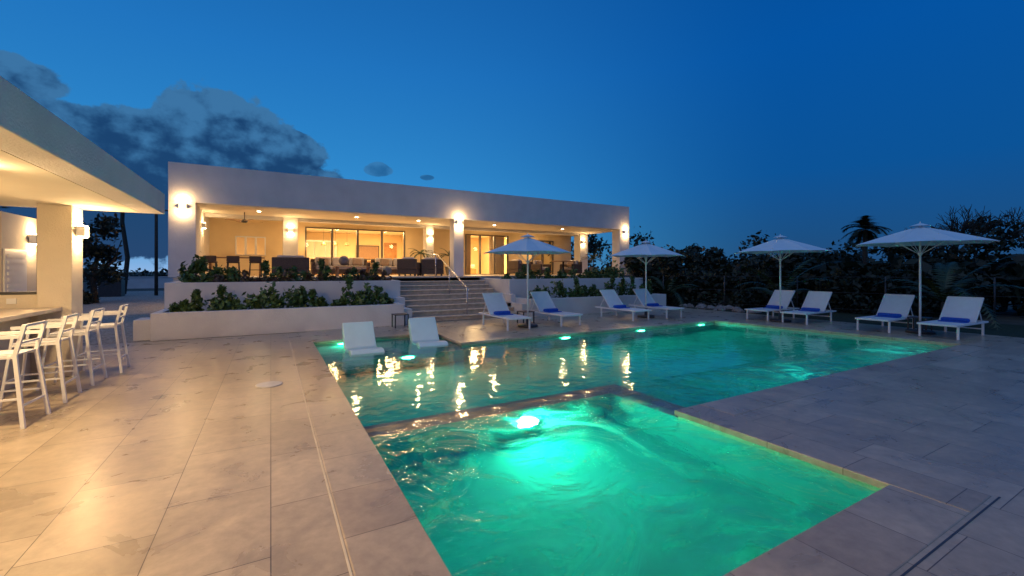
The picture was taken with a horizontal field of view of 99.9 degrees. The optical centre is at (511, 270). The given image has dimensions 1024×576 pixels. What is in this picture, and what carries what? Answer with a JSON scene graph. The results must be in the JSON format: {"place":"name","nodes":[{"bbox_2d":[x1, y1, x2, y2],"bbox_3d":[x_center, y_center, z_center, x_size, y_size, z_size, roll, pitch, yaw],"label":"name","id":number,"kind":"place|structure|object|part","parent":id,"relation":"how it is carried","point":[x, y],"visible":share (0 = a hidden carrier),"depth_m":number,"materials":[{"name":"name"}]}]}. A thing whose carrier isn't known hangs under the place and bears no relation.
{"place":"outdoors","nodes":[
{"label":"outdoors","id":0,"kind":"place"},
{"bbox_2d":[83,291,163,345],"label":"gravel drive","id":1,"kind":"structure","parent":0,"point":[144,304],"depth_m":17.68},
{"bbox_2d":[83,290,99,303],"bbox_3d":[-20.961,1.335,20.949,1.489,1.026,0.928,0,0,-29],"label":"roadside bush","id":2,"kind":"object","parent":1,"relation":"on","point":[88,298],"visible":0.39,"depth_m":20.98,"materials":[{"name":"green plant"}]},
{"bbox_2d":[83,213,128,302],"bbox_3d":[-21.300,-0.684,21.901,3.060,4.654,3.062,0,0,-17],"label":"sea grape tree","id":3,"kind":"object","parent":1,"relation":"on","point":[96,277],"visible":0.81,"depth_m":21.87,"materials":[{"name":"green plant"}]},
{"bbox_2d":[98,277,124,296],"bbox_3d":[-25.538,1.015,27.472,1.100,1.230,0.900,0,0,-29],"label":"utility cabinet","id":4,"kind":"object","parent":1,"relation":"on","point":[116,289],"visible":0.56,"depth_m":27.15,"materials":[{"name":"metal"}]},
{"bbox_2d":[120,212,129,293],"bbox_3d":[-27.293,-2.406,30.142,2.757,8.036,3.350,0,0,15],"label":"coconut palm","id":5,"kind":"object","parent":1,"relation":"on","point":[125,242],"visible":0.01,"depth_m":30.12,"materials":[{"name":"brown plant"}]},
{"bbox_2d":[133,317,149,340],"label":"wall block","id":6,"kind":"structure","parent":1,"relation":"on","point":[141,329],"depth_m":10.02,"materials":[{"name":"white paint"}]},
{"bbox_2d":[154,210,167,295],"bbox_3d":[-23.312,-1.400,28.204,1.300,6.000,0.200,0,0,-29],"label":"utility pole","id":7,"kind":"object","parent":1,"relation":"on","point":[156,259],"visible":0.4,"depth_m":28.14,"materials":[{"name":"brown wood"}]},
{"bbox_2d":[173,274,634,310],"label":"terrace","id":8,"kind":"structure","parent":0,"point":[453,279],"depth_m":17.64,"materials":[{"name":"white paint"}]},
{"bbox_2d":[203,255,217,266],"bbox_3d":[-10.848,-0.169,15.472,0.436,0.762,0.436,0,0,-29],"label":"rattan bar stool","id":9,"kind":"object","parent":8,"relation":"on","point":[211,259],"visible":0.34,"depth_m":15.33,"materials":[{"name":"brown wicker"}]},
{"bbox_2d":[226,256,240,274],"bbox_3d":[-10.237,-0.169,15.814,0.436,0.762,0.436,0,0,-29],"label":"rattan bar stool","id":10,"kind":"object","parent":8,"relation":"on","point":[232,259],"visible":0.88,"depth_m":15.66,"materials":[{"name":"brown wicker"}]},
{"bbox_2d":[209,257,264,275],"bbox_3d":[-10.536,-0.160,16.449,1.900,0.740,0.600,0,0,-29],"label":"bar table","id":11,"kind":"object","parent":8,"relation":"on","point":[210,265],"visible":0.4,"depth_m":16.27,"materials":[{"name":"brown wood"}]},
{"bbox_2d":[249,256,261,276],"bbox_3d":[-9.626,-0.169,16.156,0.436,0.762,0.436,0,0,-29],"label":"rattan bar stool","id":12,"kind":"object","parent":8,"relation":"on","point":[255,259],"visible":0.88,"depth_m":15.98,"materials":[{"name":"brown wicker"}]},
{"bbox_2d":[272,255,309,274],"bbox_3d":[-8.379,-0.190,16.282,1.250,0.800,0.850,0,0,-29],"label":"sofa","id":13,"kind":"object","parent":8,"relation":"on","point":[299,262],"visible":0.77,"depth_m":15.94,"materials":[{"name":"wicker"}]},
{"bbox_2d":[307,240,335,268],"bbox_3d":[-11.599,-0.795,25.201,2.400,2.010,0.590,0,0,-29],"label":"kitchen cabinet","id":14,"kind":"object","parent":8,"relation":"on","point":[315,248],"visible":0.16,"depth_m":25.08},
{"bbox_3d":[-11.725,-0.785,24.812,0.560,1.830,0.035,0,0,-29],"label":"door","id":15,"kind":"part","parent":14,"relation":"part of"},
{"bbox_3d":[-11.211,-0.785,25.101,0.560,1.830,0.035,0,0,-29],"label":"door","id":16,"kind":"part","parent":14,"relation":"part of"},
{"bbox_3d":[-10.696,-0.785,25.389,0.560,1.830,0.035,0,0,-29],"label":"door","id":17,"kind":"part","parent":14,"relation":"part of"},
{"bbox_2d":[310,257,369,275],"bbox_3d":[-7.313,-0.190,18.370,2.300,0.800,0.850,0,0,-29],"label":"outdoor sofa","id":18,"kind":"object","parent":8,"relation":"on","point":[329,261],"visible":0.69,"depth_m":18.25,"materials":[{"name":"fabric"}]},
{"bbox_2d":[334,266,371,275],"bbox_3d":[-6.416,0.010,17.382,1.400,0.400,0.600,0,0,-29],"label":"coffee table","id":19,"kind":"object","parent":8,"relation":"on","point":[337,270],"visible":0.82,"depth_m":17.19,"materials":[{"name":"brown wood"}]},
{"bbox_2d":[339,256,348,265],"bbox_3d":[-6.721,-0.410,17.211,0.400,0.400,0.400,0,0,-29],"label":"decorative sphere","id":20,"kind":"object","parent":19,"relation":"on","point":[343,260],"visible":1,"depth_m":17.08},
{"bbox_2d":[382,266,391,275],"bbox_3d":[-5.130,-0.010,17.644,0.400,0.400,0.400,0,0,-29],"label":"decorative sphere","id":21,"kind":"object","parent":8,"relation":"on","point":[388,269],"visible":0.78,"depth_m":17.52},
{"bbox_2d":[371,258,410,274],"bbox_3d":[-5.404,-0.190,19.668,1.900,0.800,0.850,0,0,-29],"label":"outdoor sofa","id":22,"kind":"object","parent":8,"relation":"on","point":[389,262],"visible":0.48,"depth_m":19.41,"materials":[{"name":"fabric"}]},
{"bbox_2d":[168,161,628,277],"bbox_3d":[-5.368,-1.650,24.217,20.090,3.760,12.500,0,0,-29],"label":"white villa","id":23,"kind":"object","parent":8,"relation":"on","point":[405,218],"visible":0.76,"depth_m":18.84,"materials":[{"name":"paint"}]},
{"bbox_2d":[178,202,186,209],"bbox_3d":[-10.706,-2.120,13.992,0.220,0.224,0.100,0,0,-29],"label":"wall sconce","id":24,"kind":"object","parent":23,"relation":"attached to","point":[182,205],"depth_m":13.95,"materials":[{"name":"white"}]},
{"bbox_2d":[225,212,255,222],"bbox_3d":[-10.464,-2.095,16.833,1.026,0.410,1.026,0,0,-7],"label":"ceiling fan","id":25,"kind":"object","parent":23,"relation":"hanging from","point":[244,220],"visible":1,"depth_m":16.74,"materials":[{"name":"metal"}]},
{"bbox_2d":[235,236,265,255],"bbox_3d":[-11.693,-1.125,19.262,1.170,0.850,0.124,0,0,-29],"label":"small window","id":26,"kind":"structure","parent":23,"relation":"in","point":[245,237],"depth_m":19.13,"materials":[{"name":"white glass"}]},
{"bbox_2d":[288,227,293,232],"bbox_3d":[-9.493,-1.750,18.455,0.220,0.224,0.100,0,0,-29],"label":"wall sconce","id":27,"kind":"object","parent":23,"relation":"attached to","point":[290,230],"depth_m":18.41,"materials":[{"name":"white"}]},
{"bbox_2d":[305,227,404,274],"bbox_3d":[-7.711,-0.940,21.494,4.740,2.300,0.124,0,0,-29],"label":"sliding glass door","id":28,"kind":"structure","parent":23,"relation":"in","point":[357,230],"depth_m":21.45,"materials":[{"name":"metal"}]},
{"bbox_2d":[359,245,378,259],"bbox_3d":[-9.037,-1.150,26.969,1.400,0.900,0.070,0,0,-29],"label":"framed picture","id":29,"kind":"object","parent":23,"relation":"attached to","point":[367,252],"visible":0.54,"depth_m":26.96,"materials":[{"name":"metal"}]},
{"bbox_2d":[384,243,396,259],"bbox_3d":[-7.813,-0.795,27.649,0.800,2.010,0.080,0,0,-29],"label":"framed picture","id":30,"kind":"object","parent":23,"relation":"attached to","point":[390,250],"visible":0.45,"depth_m":27.61,"materials":[{"name":"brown wood"}]},
{"bbox_2d":[466,235,470,273],"bbox_3d":[-2.628,-0.950,24.834,0.494,2.300,0.099,0,0,-29],"label":"curtain","id":31,"kind":"object","parent":23,"relation":"hanging from","point":[468,254],"visible":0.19,"depth_m":24.87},
{"bbox_2d":[465,234,508,274],"bbox_3d":[-1.447,-0.940,25.004,2.780,2.300,0.124,0,0,-29],"label":"sliding glass door","id":32,"kind":"structure","parent":23,"relation":"in","point":[494,236],"depth_m":24.73,"materials":[{"name":"glass"}]},
{"bbox_2d":[489,236,503,273],"bbox_3d":[-0.929,-0.950,25.786,0.989,2.300,0.099,0,0,-29],"label":"curtain","id":33,"kind":"object","parent":23,"relation":"hanging from","point":[499,261],"visible":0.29,"depth_m":25.84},
{"bbox_2d":[532,240,553,273],"bbox_3d":[1.903,-0.845,26.881,1.600,2.110,0.124,0,0,-29],"label":"side window","id":34,"kind":"structure","parent":23,"relation":"in","point":[542,255],"depth_m":27.18,"materials":[{"name":"metal"}]},
{"bbox_2d":[397,257,420,275],"bbox_3d":[-4.360,-0.190,18.419,0.850,0.800,0.850,0,0,7],"label":"wicker armchair","id":35,"kind":"object","parent":8,"relation":"on","point":[408,265],"visible":0.93,"depth_m":18.01,"materials":[{"name":"wicker"}]},
{"bbox_2d":[410,248,435,274],"bbox_3d":[-4.309,-0.430,20.792,1.354,1.285,1.287,0,0,-5],"label":"potted palm","id":36,"kind":"object","parent":8,"relation":"on","point":[424,253],"visible":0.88,"depth_m":20.72,"materials":[{"name":"green plant"}]},
{"bbox_2d":[417,257,443,275],"bbox_3d":[-3.624,-0.190,18.946,1.000,0.800,0.850,0,0,-29],"label":"wicker armchair","id":37,"kind":"object","parent":8,"relation":"on","point":[427,265],"visible":0.86,"depth_m":18.57,"materials":[{"name":"wicker"}]},
{"bbox_2d":[438,248,449,274],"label":"potted palm","id":38,"kind":"object","parent":8,"relation":"on","point":[446,268],"visible":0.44,"depth_m":20.46,"materials":[{"name":"green plant"}]},
{"bbox_2d":[471,265,475,273],"bbox_3d":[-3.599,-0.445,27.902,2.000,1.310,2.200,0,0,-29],"label":"lamp","id":39,"kind":"object","parent":8,"relation":"on","point":[473,270],"visible":0.09,"depth_m":27.31,"materials":[{"name":"yellow glass"}]},
{"bbox_2d":[507,259,530,274],"bbox_3d":[0.357,-0.190,21.865,0.850,0.800,0.900,0,0,-38],"label":"wicker armchair","id":40,"kind":"object","parent":8,"relation":"on","point":[513,266],"visible":0.69,"depth_m":21.58,"materials":[{"name":"wicker"}]},
{"bbox_2d":[529,260,550,273],"bbox_3d":[1.509,-0.190,23.083,0.850,0.800,0.900,0,0,43],"label":"wicker armchair","id":41,"kind":"object","parent":8,"relation":"on","point":[537,264],"visible":0.79,"depth_m":22.90,"materials":[{"name":"wicker"}]},
{"bbox_2d":[552,261,574,272],"bbox_3d":[2.695,-0.160,22.602,1.200,0.740,1.200,0,0,-29],"label":"round dining table","id":42,"kind":"object","parent":8,"relation":"on","point":[563,263],"visible":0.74,"depth_m":22.35,"materials":[{"name":"brown wood"}]},
{"bbox_2d":[560,260,581,273],"bbox_3d":[3.198,-0.190,23.342,0.900,0.800,0.850,0,0,43],"label":"wicker armchair","id":43,"kind":"object","parent":8,"relation":"on","point":[576,264],"visible":0.69,"depth_m":23.22,"materials":[{"name":"wicker"}]},
{"bbox_2d":[580,248,602,270],"bbox_3d":[4.390,-0.485,23.035,1.460,1.394,1.384,0,0,-29],"label":"potted palm","id":44,"kind":"object","parent":8,"relation":"on","point":[593,256],"visible":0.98,"depth_m":22.90,"materials":[{"name":"green plant"}]},
{"bbox_2d":[618,262,644,275],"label":"potted palm","id":45,"kind":"object","parent":8,"relation":"on","point":[633,267],"visible":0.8,"depth_m":21.65,"materials":[{"name":"green plant"}]},
{"bbox_2d":[0,308,1023,575],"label":"deck","id":46,"kind":"structure","parent":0,"point":[182,458],"depth_m":3.86,"materials":[{"name":"stone"}]},
{"bbox_2d":[0,211,36,291],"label":"wall","id":47,"kind":"structure","parent":46,"relation":"on","point":[16,230],"depth_m":7.19,"materials":[{"name":"beige paint"}]},
{"bbox_2d":[3,249,26,291],"bbox_3d":[-8.113,0.575,7.032,0.020,1.850,0.700,0,0,-29],"label":"frame","id":48,"kind":"object","parent":47,"relation":"attached to","point":[6,264],"visible":0.36,"depth_m":6.96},
{"bbox_2d":[7,260,25,263],"bbox_3d":[-8.097,-0.145,7.040,0.015,0.050,0.560,0,0,-29],"label":"slat","id":49,"kind":"object","parent":48,"relation":"attached to","point":[15,262],"visible":1,"depth_m":6.98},
{"bbox_2d":[7,266,25,269],"bbox_3d":[-8.097,-0.050,7.040,0.015,0.050,0.560,0,0,-29],"label":"slat","id":50,"kind":"object","parent":48,"relation":"attached to","point":[16,267],"visible":1,"depth_m":7.03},
{"bbox_2d":[7,283,25,286],"bbox_3d":[-8.097,0.235,7.040,0.015,0.050,0.560,0,0,-29],"label":"slat","id":51,"kind":"object","parent":48,"relation":"attached to","point":[16,285],"visible":1,"depth_m":7.01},
{"bbox_2d":[7,278,25,280],"bbox_3d":[-8.097,0.140,7.040,0.015,0.050,0.560,0,0,-29],"label":"slat","id":52,"kind":"object","parent":48,"relation":"attached to","point":[16,279],"visible":1,"depth_m":7.01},
{"bbox_2d":[7,272,25,274],"bbox_3d":[-8.097,0.045,7.040,0.015,0.050,0.560,0,0,-29],"label":"slat","id":53,"kind":"object","parent":48,"relation":"attached to","point":[16,273],"visible":1,"depth_m":7.01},
{"bbox_2d":[7,289,25,291],"bbox_3d":[-8.097,0.330,7.040,0.015,0.050,0.560,0,0,-29],"label":"slat","id":54,"kind":"object","parent":48,"relation":"attached to","point":[21,290],"visible":0.71,"depth_m":7.07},
{"bbox_2d":[7,254,25,257],"bbox_3d":[-8.097,-0.240,7.040,0.015,0.050,0.560,0,0,-29],"label":"slat","id":55,"kind":"object","parent":48,"relation":"attached to","point":[15,256],"visible":1,"depth_m":6.98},
{"bbox_2d":[29,234,36,244],"bbox_3d":[-8.338,-0.550,7.536,0.100,0.184,0.220,0,0,-29],"label":"wall sconce","id":56,"kind":"object","parent":47,"relation":"attached to","point":[32,239],"depth_m":7.44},
{"bbox_2d":[0,320,50,428],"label":"bar stool","id":57,"kind":"object","parent":46,"relation":"on","point":[14,354],"visible":1,"depth_m":4.50,"materials":[{"name":"white"}]},
{"bbox_2d":[0,313,81,409],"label":"bar stool","id":58,"kind":"object","parent":46,"relation":"on","point":[57,340],"visible":0.91,"depth_m":5.23,"materials":[{"name":"white"}]},
{"bbox_2d":[36,308,107,390],"bbox_3d":[-6.204,1.075,6.095,0.578,1.056,0.532,0,0,-28],"label":"bar stool","id":59,"kind":"object","parent":46,"relation":"on","point":[89,318],"visible":0.77,"depth_m":6.01,"materials":[{"name":"white"}]},
{"bbox_2d":[0,76,164,390],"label":"pool cabana","id":60,"kind":"object","parent":46,"relation":"on","point":[59,174],"visible":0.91,"depth_m":5.78,"materials":[{"name":"white paint"}]},
{"bbox_2d":[76,225,88,237],"bbox_3d":[-6.748,-0.620,6.765,0.100,0.184,0.220,0,0,-29],"label":"wall sconce","id":61,"kind":"object","parent":60,"relation":"attached to","point":[82,231],"depth_m":6.69,"materials":[{"name":"white"}]},
{"bbox_2d":[72,304,129,376],"bbox_3d":[-6.508,1.075,6.842,0.578,1.056,0.532,0,0,-32],"label":"bar stool","id":62,"kind":"object","parent":46,"relation":"on","point":[116,323],"visible":0.87,"depth_m":6.78,"materials":[{"name":"white"}]},
{"bbox_2d":[255,381,282,387],"bbox_3d":[-3.415,1.593,6.053,0.340,0.011,0.340,0,0,-29],"label":"skimmer lid","id":63,"kind":"object","parent":46,"relation":"on","point":[269,384],"visible":1,"depth_m":6.02,"materials":[{"name":"white plastic"}]},
{"bbox_2d":[392,313,408,327],"bbox_3d":[-3.172,1.405,12.207,0.400,0.379,0.400,0,0,-29],"label":"side table","id":64,"kind":"object","parent":46,"relation":"on","point":[397,314],"visible":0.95,"depth_m":12.15,"materials":[{"name":"metal"}]},
{"bbox_2d":[386,276,526,324],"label":"entrance steps","id":65,"kind":"structure","parent":46,"relation":"on","point":[435,296],"depth_m":15.32,"materials":[{"name":"white paint"}]},
{"bbox_2d":[434,254,468,313],"bbox_3d":[-2.290,0.394,15.849,0.044,2.172,3.510,0,0,-29],"label":"handrail","id":66,"kind":"object","parent":65,"relation":"on","point":[449,278],"visible":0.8,"depth_m":15.88,"materials":[{"name":"silver metal"}]},
{"bbox_2d":[478,292,531,330],"bbox_3d":[-0.232,1.126,12.382,0.720,0.936,1.970,0,0,-29],"label":"sun lounger","id":67,"kind":"object","parent":46,"relation":"on","point":[496,305],"visible":1,"depth_m":12.71,"materials":[{"name":"white"}]},
{"bbox_2d":[517,310,534,322],"bbox_3d":[0.414,1.405,13.070,0.400,0.379,0.400,0,0,-29],"label":"side table","id":68,"kind":"object","parent":46,"relation":"on","point":[524,311],"visible":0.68,"depth_m":12.99,"materials":[{"name":"metal"}]},
{"bbox_2d":[484,233,571,327],"bbox_3d":[0.454,0.253,12.405,2.402,2.690,2.402,0,0,-18],"label":"patio umbrella","id":69,"kind":"object","parent":46,"relation":"on","point":[527,245],"visible":0.94,"depth_m":12.21,"materials":[{"name":"fabric"}]},
{"bbox_2d":[530,291,582,326],"bbox_3d":[1.261,1.126,13.218,0.720,0.936,1.970,0,0,-32],"label":"sun lounger","id":70,"kind":"object","parent":46,"relation":"on","point":[543,302],"visible":0.96,"depth_m":13.53,"materials":[{"name":"white"}]},
{"bbox_2d":[595,289,651,320],"bbox_3d":[3.737,1.126,14.606,0.720,0.936,1.970,0,0,-29],"label":"sun lounger","id":71,"kind":"object","parent":46,"relation":"on","point":[612,299],"visible":1,"depth_m":14.93,"materials":[{"name":"white"}]},
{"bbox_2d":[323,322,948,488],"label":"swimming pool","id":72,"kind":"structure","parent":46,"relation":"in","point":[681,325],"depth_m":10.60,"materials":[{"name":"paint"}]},
{"bbox_2d":[342,321,384,354],"bbox_3d":[-3.216,1.556,9.258,0.660,0.797,1.298,0,0,-29],"label":"in pool lounge chair","id":73,"kind":"object","parent":72,"relation":"on","point":[358,334],"visible":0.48,"depth_m":9.52,"materials":[{"name":"white plastic"}]},
{"bbox_2d":[408,317,447,346],"bbox_3d":[-1.994,1.556,10.170,0.660,0.797,1.297,0,0,-25],"label":"in pool lounge chair","id":74,"kind":"object","parent":72,"relation":"on","point":[423,329],"visible":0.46,"depth_m":10.45,"materials":[{"name":"white plastic"}]},
{"bbox_2d":[315,323,950,575],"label":"water","id":75,"kind":"structure","parent":72,"relation":"in","point":[586,455],"depth_m":4.04,"materials":[{"name":"teal liquid"}]},
{"bbox_2d":[287,319,1000,575],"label":"pool coping","id":76,"kind":"object","parent":46,"relation":"on","point":[901,517],"visible":0.81,"depth_m":3.13,"materials":[{"name":"stone"}]},
{"bbox_2d":[609,240,684,317],"bbox_3d":[4.646,0.253,14.926,2.402,2.690,2.402,0,0,-12],"label":"patio umbrella","id":77,"kind":"object","parent":46,"relation":"on","point":[645,249],"visible":0.96,"depth_m":14.73,"materials":[{"name":"fabric"}]},
{"bbox_2d":[629,289,683,317],"bbox_3d":[5.115,1.126,15.377,0.720,0.936,1.970,0,0,-28],"label":"sun lounger","id":78,"kind":"object","parent":46,"relation":"on","point":[640,295],"visible":0.91,"depth_m":15.65,"materials":[{"name":"white"}]},
{"bbox_2d":[745,290,798,320],"bbox_3d":[8.755,1.126,14.477,1.970,0.936,0.720,0,0,-29],"label":"sun lounger","id":79,"kind":"object","parent":46,"relation":"on","point":[772,305],"visible":0.97,"depth_m":14.56,"materials":[{"name":"white"}]},
{"bbox_2d":[734,234,831,321],"bbox_3d":[8.512,0.213,13.653,2.494,2.770,2.494,0,0,-24],"label":"patio umbrella","id":80,"kind":"object","parent":46,"relation":"on","point":[780,244],"visible":0.99,"depth_m":13.46,"materials":[{"name":"fabric"}]},
{"bbox_2d":[780,291,835,324],"bbox_3d":[9.303,1.126,13.499,1.970,0.936,0.720,0,0,-31],"label":"sun lounger","id":81,"kind":"object","parent":46,"relation":"on","point":[816,302],"visible":1,"depth_m":13.61,"materials":[{"name":"white"}]},
{"bbox_2d":[855,294,914,332],"bbox_3d":[10.271,1.126,11.773,1.970,0.936,0.720,0,0,-29],"label":"sun lounger","id":82,"kind":"object","parent":46,"relation":"on","point":[894,307],"visible":0.92,"depth_m":11.89,"materials":[{"name":"white"}]},
{"bbox_2d":[907,316,932,330],"bbox_3d":[10.769,1.405,11.365,0.400,0.379,0.400,0,0,-29],"label":"side table","id":83,"kind":"object","parent":46,"relation":"on","point":[925,318],"visible":0.88,"depth_m":11.34,"materials":[{"name":"metal"}]},
{"bbox_2d":[855,222,999,333],"bbox_3d":[10.556,0.163,11.131,2.624,2.870,2.624,0,0,38],"label":"patio umbrella","id":84,"kind":"object","parent":46,"relation":"on","point":[919,234],"visible":0.94,"depth_m":10.99,"materials":[{"name":"fabric"},{"name":"white painted metal"}]},
{"bbox_2d":[917,296,988,339],"bbox_3d":[10.905,1.126,10.640,1.970,0.936,0.720,0,0,-28],"label":"sun lounger","id":85,"kind":"object","parent":46,"relation":"on","point":[959,312],"visible":1,"depth_m":10.74,"materials":[{"name":"white"}]},
{"bbox_2d":[0,0,1023,271],"label":"sky","id":86,"kind":"structure","parent":0,"point":[716,123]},
{"bbox_2d":[83,272,1023,340],"bbox_3d":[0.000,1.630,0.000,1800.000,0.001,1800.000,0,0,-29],"label":"ground","id":87,"kind":"structure","parent":0,"point":[1008,317],"depth_m":16.13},
{"bbox_2d":[97,277,177,288],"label":"wall","id":88,"kind":"structure","parent":87,"relation":"on","point":[139,282],"depth_m":40.35,"materials":[{"name":"white paint"}]},
{"bbox_2d":[150,280,403,340],"bbox_3d":[-6.566,0.965,13.057,6.150,1.310,3.800,0,0,-29],"label":"garden planter","id":89,"kind":"object","parent":87,"relation":"on","point":[165,324],"visible":0.77,"depth_m":11.44,"materials":[{"name":"white paint"}]},
{"bbox_2d":[177,251,227,280],"bbox_3d":[-8.693,-0.033,12.161,1.238,1.090,0.735,0,0,-29],"label":"planter bush","id":90,"kind":"object","parent":89,"relation":"on","point":[199,266],"visible":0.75,"depth_m":12.13,"materials":[{"name":"green plant"}]},
{"bbox_2d":[168,275,394,311],"bbox_3d":[-6.050,0.680,11.896,5.574,1.226,0.982,0,0,-29],"label":"planter shrub","id":91,"kind":"object","parent":89,"relation":"in","point":[296,300],"visible":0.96,"depth_m":11.54,"materials":[{"name":"green plant"}]},
{"bbox_2d":[180,259,383,282],"bbox_3d":[-6.553,0.051,13.212,5.765,0.910,1.011,0,0,-29],"label":"planter shrub","id":92,"kind":"object","parent":89,"relation":"in","point":[266,269],"visible":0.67,"depth_m":12.98,"materials":[{"name":"green plant"}]},
{"bbox_2d":[192,268,391,281],"bbox_3d":[-6.528,0.194,13.163,5.628,0.608,0.982,0,0,-29],"label":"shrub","id":93,"kind":"object","parent":89,"relation":"on","point":[285,277],"visible":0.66,"depth_m":13.03,"materials":[{"name":"green plant"}]},
{"bbox_2d":[83,249,906,282],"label":"distant tree line","id":94,"kind":"object","parent":87,"relation":"on","point":[160,273],"visible":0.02,"depth_m":54.75,"materials":[{"name":"plant"}]},
{"bbox_2d":[483,277,665,316],"bbox_3d":[2.743,0.965,18.273,6.950,1.310,3.800,0,0,-29],"label":"garden planter","id":95,"kind":"object","parent":87,"relation":"on","point":[580,305],"visible":0.43,"depth_m":16.70,"materials":[{"name":"white paint"}]},
{"bbox_2d":[500,264,626,279],"bbox_3d":[2.553,0.125,18.618,6.995,0.841,0.962,0,0,-29],"label":"planter shrub","id":96,"kind":"object","parent":95,"relation":"in","point":[560,274],"visible":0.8,"depth_m":18.07,"materials":[{"name":"green plant"}]},
{"bbox_2d":[529,275,653,298],"bbox_3d":[3.285,0.702,17.163,6.491,1.082,1.090,0,0,-29],"label":"planter shrub","id":97,"kind":"object","parent":95,"relation":"in","point":[593,290],"visible":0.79,"depth_m":16.99,"materials":[{"name":"green plant"}]},
{"bbox_2d":[589,260,623,277],"bbox_3d":[4.171,0.080,19.343,1.981,1.185,0.724,0,0,-20],"label":"planter bush","id":98,"kind":"object","parent":95,"relation":"on","point":[594,272],"visible":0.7,"depth_m":19.25,"materials":[{"name":"green plant"}]},
{"bbox_2d":[533,226,654,274],"bbox_3d":[4.255,-0.891,32.289,6.457,4.710,13.132,0,0,-29],"label":"sea grape tree","id":99,"kind":"object","parent":87,"relation":"on","point":[595,245],"visible":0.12,"depth_m":29.85,"materials":[{"name":"green plant"}]},
{"bbox_2d":[639,276,698,306],"bbox_3d":[7.115,0.927,19.770,2.882,1.359,3.124,0,0,16],"label":"young coconut palm","id":100,"kind":"object","parent":87,"relation":"on","point":[666,286],"visible":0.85,"depth_m":19.82,"materials":[{"name":"green plant"}]},
{"bbox_2d":[650,289,989,316],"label":"shrubs","id":101,"kind":"object","parent":87,"relation":"on","point":[749,299],"visible":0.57,"depth_m":16.98,"materials":[{"name":"green plant"}]},
{"bbox_2d":[619,215,1023,315],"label":"hedge thicket","id":102,"kind":"object","parent":87,"relation":"on","point":[841,281],"visible":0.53,"depth_m":18.49,"materials":[{"name":"green plant"}]},
{"bbox_2d":[627,249,1023,313],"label":"undergrowth","id":103,"kind":"object","parent":87,"relation":"on","point":[996,268],"visible":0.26,"depth_m":17.22,"materials":[{"name":"green plant"}]},
{"bbox_2d":[663,275,1022,320],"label":"wire fence","id":104,"kind":"object","parent":87,"relation":"on","point":[994,296],"visible":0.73,"depth_m":15.30,"materials":[{"name":"metal"}]},
{"bbox_2d":[840,215,894,286],"bbox_3d":[14.954,-0.344,18.248,1.730,3.908,1.710,0,0,19],"label":"fan palm","id":105,"kind":"object","parent":87,"relation":"on","point":[864,222],"visible":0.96,"depth_m":18.19,"materials":[{"name":"green plant"}]},
{"bbox_2d":[904,205,1023,261],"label":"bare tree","id":106,"kind":"object","parent":87,"relation":"on","point":[952,226],"visible":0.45,"depth_m":16.81,"materials":[{"name":"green plant"}]},
{"bbox_2d":[992,207,1023,246],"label":"bare tree","id":107,"kind":"object","parent":87,"relation":"on","point":[1022,236],"visible":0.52,"depth_m":17.68,"materials":[{"name":"green plant"}]},
{"bbox_2d":[688,306,1023,337],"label":"lawn","id":108,"kind":"structure","parent":0,"point":[1008,330],"depth_m":13.02,"materials":[{"name":"green plant"}]},
{"bbox_2d":[679,302,786,313],"bbox_3d":[9.123,1.522,18.136,2.218,0.216,3.718,0,0,-29],"label":"rock pile","id":109,"kind":"object","parent":108,"relation":"on","point":[719,307],"visible":0.81,"depth_m":17.87,"materials":[{"name":"stone"}]},
{"bbox_2d":[734,258,829,310],"bbox_3d":[10.242,0.535,16.385,3.121,2.143,3.457,0,0,32],"label":"young coconut palm","id":110,"kind":"object","parent":108,"relation":"on","point":[788,283],"visible":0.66,"depth_m":16.30,"materials":[{"name":"green plant"}]},
{"bbox_2d":[869,254,1023,329],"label":"young coconut palm","id":111,"kind":"object","parent":108,"relation":"on","point":[945,289],"visible":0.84,"depth_m":13.93,"materials":[{"name":"green plant"}]}
]}

